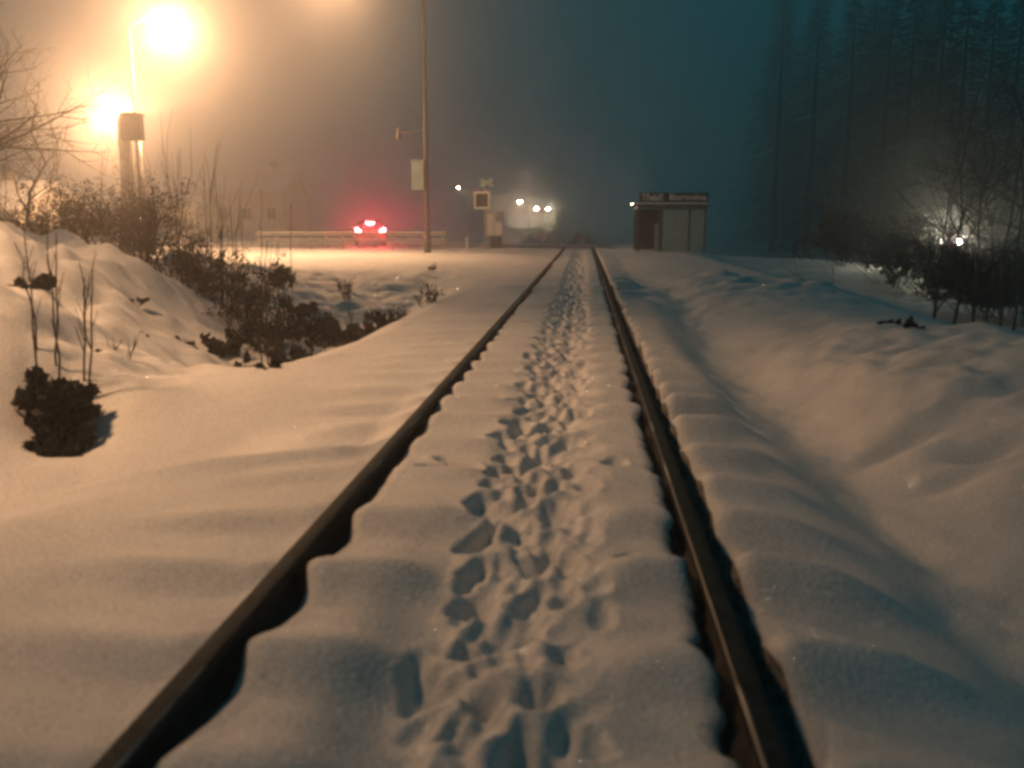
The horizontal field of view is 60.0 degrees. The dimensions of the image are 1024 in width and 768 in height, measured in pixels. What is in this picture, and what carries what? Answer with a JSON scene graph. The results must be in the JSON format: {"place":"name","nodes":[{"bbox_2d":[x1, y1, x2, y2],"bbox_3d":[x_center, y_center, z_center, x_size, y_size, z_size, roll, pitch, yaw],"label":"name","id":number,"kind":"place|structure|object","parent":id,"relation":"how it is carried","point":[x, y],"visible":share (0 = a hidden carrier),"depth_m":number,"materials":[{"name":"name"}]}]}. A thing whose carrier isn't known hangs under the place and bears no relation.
{"place":"outdoors","nodes":[
{"label":"outdoors","id":0,"kind":"place"},
{"bbox_2d":[87,244,612,247],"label":"road","id":1,"kind":"structure","parent":0,"point":[445,245],"depth_m":50.30,"materials":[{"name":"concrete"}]},
{"bbox_2d":[353,220,386,245],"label":"car","id":2,"kind":"object","parent":1,"relation":"on","point":[370,226],"visible":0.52,"depth_m":49.24,"materials":[{"name":"red paint"}]},
{"bbox_2d":[0,221,1023,767],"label":"snowy ground","id":3,"kind":"structure","parent":0,"point":[500,579],"depth_m":4.08,"materials":[{"name":"white snow"}]},
{"bbox_2d":[13,272,57,290],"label":"shrub","id":4,"kind":"object","parent":3,"relation":"on","point":[41,280],"visible":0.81,"depth_m":7.44,"materials":[{"name":"brown plant"}]},
{"bbox_2d":[0,100,84,237],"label":"shrub","id":5,"kind":"object","parent":3,"relation":"on","point":[12,221],"visible":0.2,"depth_m":15.78,"materials":[{"name":"brown plant"}]},
{"bbox_2d":[0,104,89,231],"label":"bare tree","id":6,"kind":"object","parent":3,"relation":"on","point":[39,165],"visible":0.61,"depth_m":23.59,"materials":[{"name":"brown plant"}]},
{"bbox_2d":[0,171,94,241],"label":"house","id":7,"kind":"structure","parent":3,"relation":"on","point":[10,184],"depth_m":51.59,"materials":[{"name":"paint"}]},
{"bbox_2d":[14,223,97,381],"bbox_3d":[-3.269,-0.505,6.351,0.406,1.267,0.656,-10,14,-44],"label":"tall weed","id":8,"kind":"object","parent":3,"relation":"on","point":[34,337],"visible":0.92,"depth_m":6.30,"materials":[{"name":"brown plant"}]},
{"bbox_2d":[10,365,102,432],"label":"shrub","id":9,"kind":"object","parent":3,"relation":"on","point":[41,401],"visible":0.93,"depth_m":5.83,"materials":[{"name":"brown plant"}]},
{"bbox_2d":[0,3,118,159],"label":"bare tree","id":10,"kind":"object","parent":3,"relation":"on","point":[26,52],"visible":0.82,"depth_m":30.43,"materials":[{"name":"brown plant"}]},
{"bbox_2d":[21,419,98,456],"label":"shrub","id":11,"kind":"object","parent":3,"relation":"on","point":[66,439],"visible":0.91,"depth_m":5.63,"materials":[{"name":"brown plant"}]},
{"bbox_2d":[0,28,135,179],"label":"bare tree","id":12,"kind":"object","parent":3,"relation":"on","point":[14,130],"visible":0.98,"depth_m":17.08,"materials":[{"name":"brown plant"}]},
{"bbox_2d":[9,96,131,243],"bbox_3d":[-6.749,-3.066,13.449,1.620,2.596,1.763,-7,12,-32],"label":"shrub","id":13,"kind":"object","parent":3,"relation":"on","point":[83,224],"visible":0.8,"depth_m":13.29,"materials":[{"name":"brown plant"}]},
{"bbox_2d":[29,119,166,251],"bbox_3d":[-6.809,-3.245,15.013,2.179,2.470,2.148,1,10,5],"label":"shrub","id":14,"kind":"object","parent":3,"relation":"on","point":[106,217],"visible":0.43,"depth_m":14.93,"materials":[{"name":"brown plant"}]},
{"bbox_2d":[76,273,139,359],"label":"tall weed","id":15,"kind":"object","parent":3,"relation":"on","point":[115,348],"visible":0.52,"depth_m":7.25,"materials":[{"name":"brown plant"}]},
{"bbox_2d":[103,103,146,220],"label":"street lamp","id":16,"kind":"object","parent":3,"relation":"on","point":[119,105],"visible":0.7,"depth_m":47.38,"materials":[{"name":"metal"}]},
{"bbox_2d":[116,113,144,253],"bbox_3d":[-12.334,-6.166,28.840,1.055,5.027,0.700,-1,10,-3],"label":"signal post","id":17,"kind":"object","parent":3,"relation":"on","point":[133,123],"visible":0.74,"depth_m":28.43,"materials":[{"name":"metal"}]},
{"bbox_2d":[73,97,205,252],"bbox_3d":[-8.142,-4.167,19.091,2.646,3.931,2.615,-9,13,-40],"label":"shrub","id":18,"kind":"object","parent":3,"relation":"on","point":[107,240],"visible":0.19,"depth_m":18.84,"materials":[{"name":"brown plant"}]},
{"bbox_2d":[129,296,149,305],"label":"shrub","id":19,"kind":"object","parent":3,"relation":"on","point":[142,301],"visible":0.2,"depth_m":10.51,"materials":[{"name":"brown plant"}]},
{"bbox_2d":[127,13,178,229],"bbox_3d":[-12.947,-8.854,32.643,1.851,9.023,0.332,-1,10,-5],"label":"street lamp","id":20,"kind":"object","parent":3,"relation":"on","point":[168,17],"visible":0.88,"depth_m":32.08,"materials":[{"name":"metal"}]},
{"bbox_2d":[89,129,221,264],"bbox_3d":[-5.903,-3.021,14.317,2.158,2.328,1.953,1,10,5],"label":"shrub","id":21,"kind":"object","parent":3,"relation":"on","point":[132,216],"visible":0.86,"depth_m":14.33,"materials":[{"name":"brown plant"}]},
{"bbox_2d":[119,112,237,297],"bbox_3d":[-4.976,-2.618,13.205,1.571,2.773,1.912,4,11,21],"label":"shrub","id":22,"kind":"object","parent":3,"relation":"on","point":[149,251],"visible":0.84,"depth_m":13.39,"materials":[{"name":"brown plant"}]},
{"bbox_2d":[174,335,194,345],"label":"shrub","id":23,"kind":"object","parent":3,"relation":"on","point":[192,343],"visible":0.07,"depth_m":10.09,"materials":[{"name":"brown plant"}]},
{"bbox_2d":[157,189,222,239],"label":"house","id":24,"kind":"structure","parent":3,"relation":"on","point":[194,205],"depth_m":70.33,"materials":[{"name":"paint"}]},
{"bbox_2d":[167,217,180,230],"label":"window","id":25,"kind":"structure","parent":24,"relation":"in","point":[174,217],"depth_m":69.80,"materials":[{"name":"white paint"}]},
{"bbox_2d":[182,217,195,230],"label":"window","id":26,"kind":"structure","parent":24,"relation":"in","point":[187,219],"depth_m":69.66,"materials":[{"name":"white paint"}]},
{"bbox_2d":[174,176,235,306],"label":"tall weed","id":27,"kind":"object","parent":3,"relation":"on","point":[208,226],"visible":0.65,"depth_m":13.93,"materials":[{"name":"brown plant"}]},
{"bbox_2d":[173,173,260,313],"bbox_3d":[-4.578,-2.152,13.794,1.338,2.266,1.912,-3,11,-15],"label":"shrub","id":28,"kind":"object","parent":3,"relation":"on","point":[197,273],"visible":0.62,"depth_m":13.71,"materials":[{"name":"brown plant"}]},
{"bbox_2d":[199,326,252,357],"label":"shrub","id":29,"kind":"object","parent":3,"relation":"on","point":[232,345],"visible":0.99,"depth_m":10.33,"materials":[{"name":"brown plant"}]},
{"bbox_2d":[172,227,289,334],"bbox_3d":[-3.744,-1.428,12.566,1.328,1.608,1.788,5,11,24],"label":"shrub","id":30,"kind":"object","parent":3,"relation":"on","point":[249,301],"visible":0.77,"depth_m":12.32,"materials":[{"name":"brown plant"}]},
{"bbox_2d":[233,349,264,366],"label":"shrub","id":31,"kind":"object","parent":3,"relation":"on","point":[246,358],"visible":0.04,"depth_m":9.02,"materials":[{"name":"brown plant"}]},
{"bbox_2d":[205,162,310,235],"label":"house","id":32,"kind":"structure","parent":3,"relation":"on","point":[281,189],"depth_m":94.71,"materials":[{"name":"paint"}]},
{"bbox_2d":[218,207,227,219],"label":"window","id":33,"kind":"structure","parent":32,"relation":"in","point":[225,208],"depth_m":94.63,"materials":[{"name":"white paint"}]},
{"bbox_2d":[242,207,252,219],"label":"window","id":34,"kind":"structure","parent":32,"relation":"in","point":[247,215],"depth_m":94.43,"materials":[{"name":"brown glass"}]},
{"bbox_2d":[266,207,276,219],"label":"window","id":35,"kind":"structure","parent":32,"relation":"in","point":[271,213],"depth_m":94.22,"materials":[{"name":"brown glass"}]},
{"bbox_2d":[240,191,292,284],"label":"tall weed","id":36,"kind":"object","parent":3,"relation":"on","point":[261,238],"visible":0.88,"depth_m":16.98,"materials":[{"name":"brown plant"}]},
{"bbox_2d":[254,358,281,369],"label":"shrub","id":37,"kind":"object","parent":3,"relation":"on","point":[275,363],"visible":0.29,"depth_m":7.56,"materials":[{"name":"brown plant"}]},
{"bbox_2d":[252,239,285,364],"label":"tall weed","id":38,"kind":"object","parent":3,"relation":"on","point":[276,342],"visible":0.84,"depth_m":8.02,"materials":[{"name":"brown plant"}]},
{"bbox_2d":[235,286,304,355],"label":"shrub","id":39,"kind":"object","parent":3,"relation":"on","point":[271,334],"visible":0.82,"depth_m":11.47,"materials":[{"name":"brown plant"}]},
{"bbox_2d":[265,261,296,287],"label":"shrub","id":40,"kind":"object","parent":3,"relation":"on","point":[283,272],"visible":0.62,"depth_m":16.78,"materials":[{"name":"brown plant"}]},
{"bbox_2d":[264,339,316,362],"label":"shrub","id":41,"kind":"object","parent":3,"relation":"on","point":[298,352],"visible":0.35,"depth_m":10.63,"materials":[{"name":"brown plant"}]},
{"bbox_2d":[257,272,341,347],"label":"shrub","id":42,"kind":"object","parent":3,"relation":"on","point":[311,329],"visible":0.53,"depth_m":12.39,"materials":[{"name":"brown plant"}]},
{"bbox_2d":[280,295,318,317],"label":"shrub","id":43,"kind":"object","parent":3,"relation":"on","point":[308,309],"visible":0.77,"depth_m":14.99,"materials":[{"name":"brown plant"}]},
{"bbox_2d":[292,312,346,341],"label":"shrub","id":44,"kind":"object","parent":3,"relation":"on","point":[304,316],"visible":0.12,"depth_m":12.97,"materials":[{"name":"brown plant"}]},
{"bbox_2d":[91,243,568,767],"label":"rail","id":45,"kind":"object","parent":3,"relation":"on","point":[189,699],"visible":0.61,"depth_m":2.87,"materials":[{"name":"metal"}]},
{"bbox_2d":[304,301,365,351],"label":"shrub","id":46,"kind":"object","parent":3,"relation":"on","point":[329,337],"visible":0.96,"depth_m":11.82,"materials":[{"name":"brown plant"}]},
{"bbox_2d":[332,276,356,298],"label":"dry tuft","id":47,"kind":"object","parent":3,"relation":"on","point":[341,288],"visible":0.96,"depth_m":16.47,"materials":[{"name":"brown plant"}]},
{"bbox_2d":[256,231,445,248],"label":"guard rail","id":48,"kind":"object","parent":3,"relation":"on","point":[358,234],"visible":0.66,"depth_m":46.49,"materials":[{"name":"metal"}]},
{"bbox_2d":[342,321,380,341],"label":"shrub","id":49,"kind":"object","parent":3,"relation":"on","point":[369,327],"visible":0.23,"depth_m":12.55,"materials":[{"name":"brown plant"}]},
{"bbox_2d":[361,305,383,322],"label":"dry tuft","id":50,"kind":"object","parent":3,"relation":"on","point":[366,315],"visible":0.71,"depth_m":15.53,"materials":[{"name":"brown plant"}]},
{"bbox_2d":[369,311,400,328],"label":"shrub","id":51,"kind":"object","parent":3,"relation":"on","point":[380,320],"visible":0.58,"depth_m":13.87,"materials":[{"name":"brown plant"}]},
{"bbox_2d":[385,305,408,319],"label":"dry tuft","id":52,"kind":"object","parent":3,"relation":"on","point":[401,314],"visible":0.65,"depth_m":14.38,"materials":[{"name":"brown plant"}]},
{"bbox_2d":[396,0,430,252],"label":"lamp mast","id":53,"kind":"object","parent":3,"relation":"on","point":[420,174],"visible":0.88,"depth_m":37.69,"materials":[{"name":"metal"}]},
{"bbox_2d":[413,280,445,306],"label":"dry tuft","id":54,"kind":"object","parent":3,"relation":"on","point":[429,297],"visible":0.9,"depth_m":14.50,"materials":[{"name":"brown plant"}]},
{"bbox_2d":[427,263,436,269],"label":"dry tuft","id":55,"kind":"object","parent":3,"relation":"on","point":[432,268],"visible":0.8,"depth_m":23.94,"materials":[{"name":"brown plant"}]},
{"bbox_2d":[455,186,470,236],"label":"street lamp","id":56,"kind":"object","parent":3,"relation":"on","point":[469,234],"visible":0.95,"depth_m":95.63,"materials":[{"name":"metal"}]},
{"bbox_2d":[474,178,493,248],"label":"crossing signal","id":57,"kind":"object","parent":3,"relation":"on","point":[481,200],"visible":0.91,"depth_m":44.53,"materials":[{"name":"metal"}]},
{"bbox_2d":[484,211,503,247],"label":"relay cabinet","id":58,"kind":"object","parent":3,"relation":"on","point":[495,226],"visible":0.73,"depth_m":46.05,"materials":[{"name":"metal"}]},
{"bbox_2d":[517,200,529,234],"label":"street lamp","id":59,"kind":"object","parent":3,"relation":"on","point":[519,201],"visible":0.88,"depth_m":108.58,"materials":[{"name":"metal"}]},
{"bbox_2d":[534,207,544,241],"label":"street lamp","id":60,"kind":"object","parent":3,"relation":"on","point":[544,221],"visible":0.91,"depth_m":128.49,"materials":[{"name":"metal"}]},
{"bbox_2d":[547,207,554,240],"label":"street lamp","id":61,"kind":"object","parent":3,"relation":"on","point":[554,222],"visible":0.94,"depth_m":150.57,"materials":[{"name":"metal"}]},
{"bbox_2d":[630,203,709,251],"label":"shelter","id":62,"kind":"object","parent":3,"relation":"on","point":[673,227],"visible":0.95,"depth_m":40.69,"materials":[{"name":"paint"}]},
{"bbox_2d":[639,193,708,202],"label":"station sign","id":63,"kind":"object","parent":62,"relation":"on","point":[674,197],"visible":1,"depth_m":40.68,"materials":[{"name":"metal"}]},
{"bbox_2d":[590,244,793,767],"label":"rail","id":64,"kind":"object","parent":3,"relation":"on","point":[753,738],"visible":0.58,"depth_m":2.85,"materials":[{"name":"metal"}]},
{"bbox_2d":[708,0,824,253],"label":"spruce","id":65,"kind":"object","parent":3,"relation":"on","point":[779,119],"visible":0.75,"depth_m":170.60,"materials":[{"name":"green plant"}]},
{"bbox_2d":[741,0,856,256],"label":"spruce","id":66,"kind":"object","parent":3,"relation":"on","point":[815,96],"visible":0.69,"depth_m":146.15,"materials":[{"name":"green plant"}]},
{"bbox_2d":[779,193,881,267],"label":"thicket","id":67,"kind":"object","parent":3,"relation":"on","point":[826,235],"visible":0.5,"depth_m":50.62,"materials":[{"name":"brown plant"}]},
{"bbox_2d":[769,0,894,258],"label":"spruce","id":68,"kind":"object","parent":3,"relation":"on","point":[848,120],"visible":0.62,"depth_m":121.67,"materials":[{"name":"green plant"}]},
{"bbox_2d":[792,0,910,256],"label":"spruce","id":69,"kind":"object","parent":3,"relation":"on","point":[874,26],"visible":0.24,"depth_m":135.27,"materials":[{"name":"green plant"}]},
{"bbox_2d":[804,0,930,260],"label":"spruce","id":70,"kind":"object","parent":3,"relation":"on","point":[874,117],"visible":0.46,"depth_m":102.14,"materials":[{"name":"green plant"}]},
{"bbox_2d":[876,318,901,324],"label":"dry tuft","id":71,"kind":"object","parent":3,"relation":"on","point":[899,321],"visible":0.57,"depth_m":9.25,"materials":[{"name":"brown plant"}]},
{"bbox_2d":[832,0,949,264],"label":"spruce","id":72,"kind":"object","parent":3,"relation":"on","point":[911,56],"visible":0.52,"depth_m":92.44,"materials":[{"name":"green plant"}]},
{"bbox_2d":[832,201,955,287],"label":"thicket","id":73,"kind":"object","parent":3,"relation":"on","point":[855,248],"visible":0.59,"depth_m":43.67,"materials":[{"name":"brown plant"}]},
{"bbox_2d":[775,116,1023,318],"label":"bare tree","id":74,"kind":"object","parent":3,"relation":"on","point":[936,283],"visible":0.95,"depth_m":25.28,"materials":[{"name":"brown plant"}]},
{"bbox_2d":[902,315,925,328],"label":"dry tuft","id":75,"kind":"object","parent":3,"relation":"on","point":[909,322],"visible":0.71,"depth_m":8.84,"materials":[{"name":"brown plant"}]},
{"bbox_2d":[867,0,968,258],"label":"spruce","id":76,"kind":"object","parent":3,"relation":"on","point":[929,29],"visible":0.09,"depth_m":125.23,"materials":[{"name":"green plant"}]},
{"bbox_2d":[818,61,1023,322],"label":"bare tree","id":77,"kind":"object","parent":3,"relation":"on","point":[975,300],"visible":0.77,"depth_m":28.74,"materials":[{"name":"brown plant"}]},
{"bbox_2d":[863,0,1001,261],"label":"spruce","id":78,"kind":"object","parent":3,"relation":"on","point":[933,65],"visible":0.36,"depth_m":85.66,"materials":[{"name":"green plant"}]},
{"bbox_2d":[869,229,1012,299],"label":"thicket","id":79,"kind":"object","parent":3,"relation":"on","point":[910,268],"visible":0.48,"depth_m":39.68,"materials":[{"name":"brown plant"}]},
{"bbox_2d":[862,76,1023,325],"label":"bare tree","id":80,"kind":"object","parent":3,"relation":"on","point":[1000,315],"visible":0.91,"depth_m":25.96,"materials":[{"name":"brown plant"}]},
{"bbox_2d":[876,0,1022,262],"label":"spruce","id":81,"kind":"object","parent":3,"relation":"on","point":[963,71],"visible":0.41,"depth_m":77.61,"materials":[{"name":"green plant"}]},
{"bbox_2d":[896,132,1023,320],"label":"bare tree","id":82,"kind":"object","parent":3,"relation":"on","point":[998,180],"visible":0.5,"depth_m":30.91,"materials":[{"name":"brown plant"}]},
{"bbox_2d":[900,69,1023,330],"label":"bare tree","id":83,"kind":"object","parent":3,"relation":"on","point":[1019,295],"visible":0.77,"depth_m":27.52,"materials":[{"name":"brown plant"}]},
{"bbox_2d":[908,89,1023,324],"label":"bare tree","id":84,"kind":"object","parent":3,"relation":"on","point":[957,282],"visible":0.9,"depth_m":27.12,"materials":[{"name":"brown plant"}]},
{"bbox_2d":[913,239,1020,317],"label":"thicket","id":85,"kind":"object","parent":3,"relation":"on","point":[942,296],"visible":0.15,"depth_m":32.92,"materials":[{"name":"brown plant"}]},
{"bbox_2d":[912,0,1022,271],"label":"spruce","id":86,"kind":"object","parent":3,"relation":"on","point":[990,26],"visible":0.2,"depth_m":82.86,"materials":[{"name":"green plant"}]},
{"bbox_2d":[926,225,1023,327],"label":"thicket","id":87,"kind":"object","parent":3,"relation":"on","point":[984,301],"visible":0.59,"depth_m":30.33,"materials":[{"name":"brown plant"}]},
{"bbox_2d":[945,227,1016,252],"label":"car","id":88,"kind":"object","parent":3,"relation":"on","point":[1003,236],"visible":0.17,"depth_m":51.42,"materials":[{"name":"grey paint"}]},
{"bbox_2d":[943,0,1023,266],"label":"spruce","id":89,"kind":"object","parent":3,"relation":"on","point":[1020,35],"visible":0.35,"depth_m":75.80,"materials":[{"name":"green plant"}]},
{"bbox_2d":[962,46,1023,264],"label":"spruce","id":90,"kind":"object","parent":3,"relation":"on","point":[1010,161],"visible":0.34,"depth_m":71.59,"materials":[{"name":"green plant"}]},
{"bbox_2d":[0,0,1023,239],"label":"sky","id":91,"kind":"structure","parent":0,"point":[577,109],"materials":[{"name":"grey"}]}
]}

